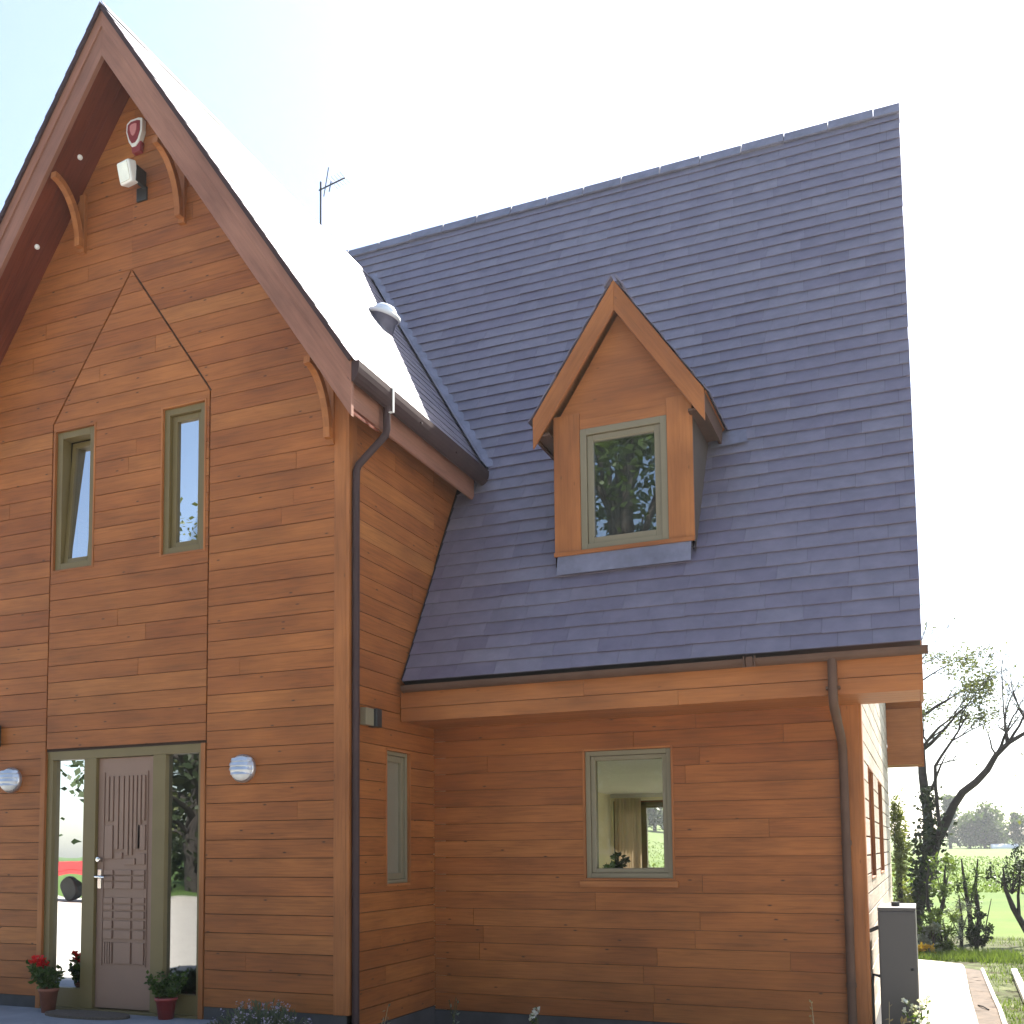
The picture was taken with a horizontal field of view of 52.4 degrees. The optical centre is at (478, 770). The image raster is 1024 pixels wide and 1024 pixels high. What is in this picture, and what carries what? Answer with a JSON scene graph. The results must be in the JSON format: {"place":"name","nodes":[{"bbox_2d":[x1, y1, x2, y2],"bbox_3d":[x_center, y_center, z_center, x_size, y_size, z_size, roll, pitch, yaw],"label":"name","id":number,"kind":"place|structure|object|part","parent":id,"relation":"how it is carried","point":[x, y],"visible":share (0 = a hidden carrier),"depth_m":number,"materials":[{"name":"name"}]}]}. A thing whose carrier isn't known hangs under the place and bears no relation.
{"place":"outdoors","nodes":[
{"label":"outdoors","id":0,"kind":"place"},
{"bbox_2d":[0,1005,217,1023],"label":"patio","id":1,"kind":"structure","parent":0,"point":[18,1015],"depth_m":8.23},
{"bbox_2d":[26,955,65,1012],"bbox_3d":[-3.616,1.774,8.668,0.313,0.472,0.314,2,-5,-25],"label":"potted plant","id":2,"kind":"object","parent":1,"relation":"on","point":[47,982],"visible":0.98,"depth_m":8.62,"materials":[{"name":"green plant"}]},
{"bbox_2d":[45,1010,129,1019],"bbox_3d":[-3.179,1.977,8.425,0.840,0.021,0.300,-2,-5,23],"label":"door mat","id":3,"kind":"object","parent":1,"relation":"on","point":[87,1014],"depth_m":8.37,"materials":[{"name":"grey fabric"}]},
{"bbox_2d":[144,970,188,1019],"bbox_3d":[-2.491,1.777,8.282,0.346,0.389,0.323,0,-4,-11],"label":"potted plant","id":4,"kind":"object","parent":1,"relation":"on","point":[165,991],"visible":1,"depth_m":8.22,"materials":[{"name":"green plant"}]},
{"bbox_2d":[0,0,1023,837],"label":"sky","id":5,"kind":"structure","parent":0,"point":[433,113],"materials":[{"name":"white"}]},
{"bbox_2d":[648,817,1023,1023],"bbox_3d":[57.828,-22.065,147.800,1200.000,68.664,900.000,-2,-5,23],"label":"ground","id":6,"kind":"structure","parent":0,"point":[1002,919],"depth_m":27.63,"materials":[{"name":"green plant"}]},
{"bbox_2d":[207,998,311,1023],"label":"lavender bush","id":7,"kind":"object","parent":6,"relation":"on","point":[257,1014],"visible":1,"depth_m":7.56,"materials":[{"name":"green plant"}]},
{"bbox_2d":[0,0,927,1023],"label":"timber house","id":8,"kind":"structure","parent":6,"relation":"on","point":[542,534],"depth_m":8.68,"materials":[{"name":"timber cladding"},{"name":"purple slate"},{"name":"glass"}]},
{"bbox_2d":[0,767,21,792],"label":"wall lamp","id":9,"kind":"object","parent":8,"relation":"attached to","point":[10,779],"visible":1,"depth_m":9.09,"materials":[{"name":"white glass"}]},
{"bbox_2d":[55,426,93,569],"bbox_3d":[-3.514,-2.389,9.218,0.439,1.251,0.175,-2,-5,23],"label":"window","id":10,"kind":"structure","parent":8,"relation":"in","point":[74,506],"depth_m":9.22,"materials":[{"name":"clear glass"}]},
{"bbox_2d":[94,756,152,1010],"bbox_3d":[-2.964,0.926,8.658,0.601,2.092,0.131,-2,-5,23],"label":"door","id":11,"kind":"structure","parent":8,"relation":"in","point":[124,859],"depth_m":8.67,"materials":[{"name":"brown paint"}]},
{"bbox_2d":[117,159,147,202],"bbox_3d":[-2.997,-5.093,8.949,0.174,0.279,0.228,-2,-5,23],"label":"floodlight","id":12,"kind":"object","parent":8,"relation":"attached to","point":[131,172],"visible":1,"depth_m":8.91,"materials":[{"name":"white plastic"}]},
{"bbox_2d":[126,117,145,155],"bbox_3d":[-2.998,-5.537,9.067,0.176,0.302,0.069,-2,-5,23],"label":"alarm box","id":13,"kind":"object","parent":8,"relation":"attached to","point":[136,130],"visible":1,"depth_m":9.04,"materials":[{"name":"red plastic"}]},
{"bbox_2d":[163,402,204,553],"bbox_3d":[-2.436,-2.435,8.718,0.430,1.251,0.100,-2,-5,23],"label":"window","id":14,"kind":"structure","parent":8,"relation":"in","point":[184,426],"depth_m":8.73,"materials":[{"name":"clear glass"}]},
{"bbox_2d":[229,754,255,782],"bbox_3d":[-1.875,-0.022,8.162,0.224,0.224,0.119,-2,-5,23],"label":"wall lamp","id":15,"kind":"object","parent":8,"relation":"attached to","point":[242,768],"visible":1,"depth_m":8.13,"materials":[{"name":"white glass"}]},
{"bbox_2d":[319,167,349,225],"bbox_3d":[-1.951,-7.377,13.804,0.413,1.375,0.240,-2,-5,23],"label":"tv aerial","id":16,"kind":"object","parent":8,"relation":"attached to","point":[325,187],"visible":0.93,"depth_m":13.86,"materials":[{"name":"grey metal"}]},
{"bbox_2d":[360,707,381,727],"bbox_3d":[-0.840,-0.418,8.113,0.080,0.144,0.215,-2,-5,23],"label":"outdoor light","id":17,"kind":"object","parent":8,"relation":"attached to","point":[370,717],"visible":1,"depth_m":8.09,"materials":[{"name":"beige plastic"}]},
{"bbox_2d":[387,751,406,883],"bbox_3d":[-0.727,0.384,8.584,0.100,1.077,0.400,-2,-5,23],"label":"window","id":18,"kind":"structure","parent":8,"relation":"in","point":[396,762],"depth_m":8.66,"materials":[{"name":"green glass"}]},
{"bbox_2d":[603,851,630,867],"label":"house plant","id":19,"kind":"object","parent":8,"relation":"on","point":[616,863],"visible":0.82,"depth_m":8.73,"materials":[{"name":"green plant"}]},
{"bbox_2d":[614,798,641,867],"bbox_3d":[2.087,0.942,14.513,0.380,1.120,0.092,-2,-5,23],"label":"curtain","id":20,"kind":"object","parent":8,"relation":"hanging from","point":[628,839],"visible":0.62,"depth_m":14.51,"materials":[{"name":"beige fabric"}]},
{"bbox_2d":[580,748,678,887],"bbox_3d":[1.235,0.388,8.535,0.821,1.124,0.146,-2,-5,23],"label":"window","id":21,"kind":"structure","parent":8,"relation":"in","point":[591,758],"depth_m":8.52,"materials":[{"name":"green wood"}]},
{"bbox_2d":[641,802,663,867],"bbox_3d":[2.728,0.926,14.512,1.642,1.002,0.100,-2,-5,23],"label":"window","id":22,"kind":"structure","parent":8,"relation":"in","point":[648,804],"depth_m":14.60,"materials":[{"name":"glass"}]},
{"bbox_2d":[869,773,872,874],"bbox_3d":[3.288,0.447,8.887,0.100,0.902,0.762,-2,-5,23],"label":"window","id":23,"kind":"structure","parent":8,"relation":"in","point":[869,773],"depth_m":9.18,"materials":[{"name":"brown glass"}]},
{"bbox_2d":[878,785,881,869],"bbox_3d":[4.056,0.576,10.675,0.100,0.902,0.862,-2,-5,23],"label":"window","id":24,"kind":"structure","parent":8,"relation":"in","point":[878,785],"depth_m":11.00,"materials":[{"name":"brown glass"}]},
{"bbox_2d":[647,808,661,830],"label":"tree","id":25,"kind":"object","parent":6,"relation":"on","point":[652,811],"visible":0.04,"depth_m":128.84,"materials":[{"name":"green plant"}]},
{"bbox_2d":[649,808,662,829],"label":"tree","id":26,"kind":"object","parent":6,"relation":"on","point":[657,819],"visible":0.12,"depth_m":127.48,"materials":[{"name":"green plant"}]},
{"bbox_2d":[884,1002,892,1023],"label":"dry stalk","id":27,"kind":"object","parent":6,"relation":"on","point":[889,1014],"visible":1,"depth_m":7.44,"materials":[{"name":"plant"}]},
{"bbox_2d":[870,902,920,1023],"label":"boiler cabinet","id":28,"kind":"object","parent":6,"relation":"on","point":[896,928],"visible":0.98,"depth_m":7.65,"materials":[{"name":"white metal"}]},
{"bbox_3d":[3.087,1.566,7.631,0.236,1.022,0.012,-2,-5,23],"label":"door","id":29,"kind":"part","parent":28,"relation":"part of","materials":[{"name":"grey paint"}]},
{"bbox_2d":[889,788,916,910],"bbox_3d":[6.681,1.658,16.446,0.455,2.805,0.682,-2,-5,23],"label":"conifer bush","id":30,"kind":"object","parent":6,"relation":"on","point":[898,837],"visible":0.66,"depth_m":16.43,"materials":[{"name":"green plant"}]},
{"bbox_2d":[901,995,931,1023],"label":"weed","id":31,"kind":"object","parent":6,"relation":"on","point":[927,1000],"visible":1,"depth_m":7.44,"materials":[{"name":"white plant"}]},
{"bbox_2d":[918,941,934,954],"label":"yellow flower plant","id":32,"kind":"object","parent":6,"relation":"on","point":[922,947],"visible":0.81,"depth_m":15.14,"materials":[{"name":"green plant"}]},
{"bbox_2d":[917,921,944,951],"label":"grey ground plant","id":33,"kind":"object","parent":6,"relation":"on","point":[936,927],"visible":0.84,"depth_m":15.48,"materials":[{"name":"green plant"}]},
{"bbox_2d":[917,852,959,942],"bbox_3d":[7.821,2.188,17.610,0.599,1.669,0.690,3,-5,-35],"label":"garden shrub","id":34,"kind":"object","parent":6,"relation":"on","point":[943,891],"visible":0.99,"depth_m":17.62,"materials":[{"name":"green plant"}]},
{"bbox_2d":[917,906,963,952],"bbox_3d":[6.883,2.388,15.587,0.657,0.738,0.672,1,-5,-24],"label":"leafy plant","id":35,"kind":"object","parent":6,"relation":"on","point":[947,943],"visible":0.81,"depth_m":15.53,"materials":[{"name":"green plant"}]},
{"bbox_2d":[940,794,960,848],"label":"tree","id":36,"kind":"object","parent":6,"relation":"on","point":[946,802],"visible":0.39,"depth_m":142.30,"materials":[{"name":"green plant"}]},
{"bbox_2d":[892,587,1023,935],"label":"garden tree","id":37,"kind":"object","parent":6,"relation":"on","point":[933,837],"visible":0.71,"depth_m":18.90,"materials":[{"name":"green plant"}]},
{"bbox_2d":[943,897,976,949],"bbox_3d":[7.445,2.350,16.093,0.582,0.867,0.512,2,-5,-31],"label":"grey shrub","id":38,"kind":"object","parent":6,"relation":"on","point":[960,925],"visible":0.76,"depth_m":16.05,"materials":[{"name":"green plant"}]},
{"bbox_2d":[944,811,986,847],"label":"tree","id":39,"kind":"object","parent":6,"relation":"on","point":[958,833],"visible":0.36,"depth_m":142.84,"materials":[{"name":"green plant"}]},
{"bbox_2d":[952,859,983,943],"bbox_3d":[8.192,2.200,17.389,0.514,1.457,0.681,-2,-5,23],"label":"garden shrub","id":40,"kind":"object","parent":6,"relation":"on","point":[975,895],"visible":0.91,"depth_m":17.34,"materials":[{"name":"green plant"}]},
{"bbox_2d":[964,910,994,950],"bbox_3d":[7.649,2.445,15.909,0.446,0.650,0.530,-2,-5,23],"label":"dark low shrub","id":41,"kind":"object","parent":6,"relation":"on","point":[978,940],"visible":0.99,"depth_m":15.85,"materials":[{"name":"green plant"}]},
{"bbox_2d":[956,801,1010,847],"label":"tree","id":42,"kind":"object","parent":6,"relation":"on","point":[984,820],"visible":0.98,"depth_m":140.20,"materials":[{"name":"green plant"}]},
{"bbox_2d":[965,968,1001,1023],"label":"soil strip","id":43,"kind":"object","parent":6,"relation":"on","point":[980,992],"visible":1,"depth_m":10.89,"materials":[{"name":"brown soil"}]},
{"bbox_2d":[981,968,1006,1023],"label":"edging strip","id":44,"kind":"object","parent":6,"relation":"on","point":[998,1007],"visible":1,"depth_m":10.78,"materials":[{"name":"grey concrete"}]},
{"bbox_2d":[987,814,1012,845],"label":"tree","id":45,"kind":"object","parent":6,"relation":"on","point":[1008,841],"visible":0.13,"depth_m":142.84,"materials":[{"name":"green plant"}]},
{"bbox_2d":[983,840,1023,932],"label":"garden shrub","id":46,"kind":"object","parent":6,"relation":"on","point":[1007,881],"visible":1,"depth_m":16.94,"materials":[{"name":"green plant"}]},
{"bbox_2d":[990,844,1017,848],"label":"polytunnel","id":47,"kind":"structure","parent":6,"relation":"on","point":[1001,846],"depth_m":136.53,"materials":[{"name":"white plastic"}]},
{"bbox_2d":[1005,665,1023,824],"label":"yard tree","id":48,"kind":"object","parent":6,"relation":"on","point":[1006,684],"visible":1,"depth_m":16.18,"materials":[{"name":"green plant"}]},
{"bbox_2d":[1006,811,1023,846],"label":"tree","id":49,"kind":"object","parent":6,"relation":"on","point":[1012,814],"visible":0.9,"depth_m":139.29,"materials":[{"name":"green plant"}]},
{"bbox_2d":[1011,807,1023,845],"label":"tree","id":50,"kind":"object","parent":6,"relation":"on","point":[1021,825],"visible":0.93,"depth_m":138.25,"materials":[{"name":"green plant"}]},
{"bbox_2d":[1011,969,1023,1002],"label":"garden plank","id":51,"kind":"object","parent":6,"relation":"on","point":[1019,983],"visible":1,"depth_m":11.94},
{"bbox_2d":[648,840,1023,892],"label":"field grass","id":52,"kind":"structure","parent":0,"point":[993,887],"depth_m":52.24,"materials":[{"name":"green plant"}]},
{"bbox_2d":[900,1016,906,1023],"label":"dry grass","id":53,"kind":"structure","parent":0,"point":[902,1019],"depth_m":7.43,"materials":[{"name":"plant"}]},
{"bbox_2d":[918,959,977,1023],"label":"garden path","id":54,"kind":"structure","parent":0,"point":[944,986],"depth_m":11.29,"materials":[{"name":"concrete"}]},
{"bbox_2d":[918,935,1023,1023],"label":"grass","id":55,"kind":"structure","parent":0,"point":[985,956],"depth_m":14.61,"materials":[{"name":"green plant"}]},
{"label":"flower bed","id":56,"kind":"structure","parent":0,"visible":0},
{"bbox_2d":[381,1003,390,1023],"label":"sprig","id":57,"kind":"object","parent":56,"relation":"on","point":[387,1017],"visible":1,"depth_m":8.19,"materials":[{"name":"grey plant"}]},
{"bbox_2d":[449,998,459,1023],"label":"seedling","id":58,"kind":"object","parent":56,"relation":"on","point":[453,1016],"visible":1,"depth_m":8.69,"materials":[{"name":"grey plant"}]},
{"bbox_2d":[529,1006,539,1023],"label":"weed","id":59,"kind":"object","parent":56,"relation":"on","point":[534,1013],"visible":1,"depth_m":8.40,"materials":[{"name":"white plant"}]},
{"bbox_2d":[809,1000,813,1023],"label":"dry stalk","id":60,"kind":"object","parent":56,"relation":"on","point":[812,1012],"visible":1,"depth_m":7.58,"materials":[{"name":"plant"}]}
]}

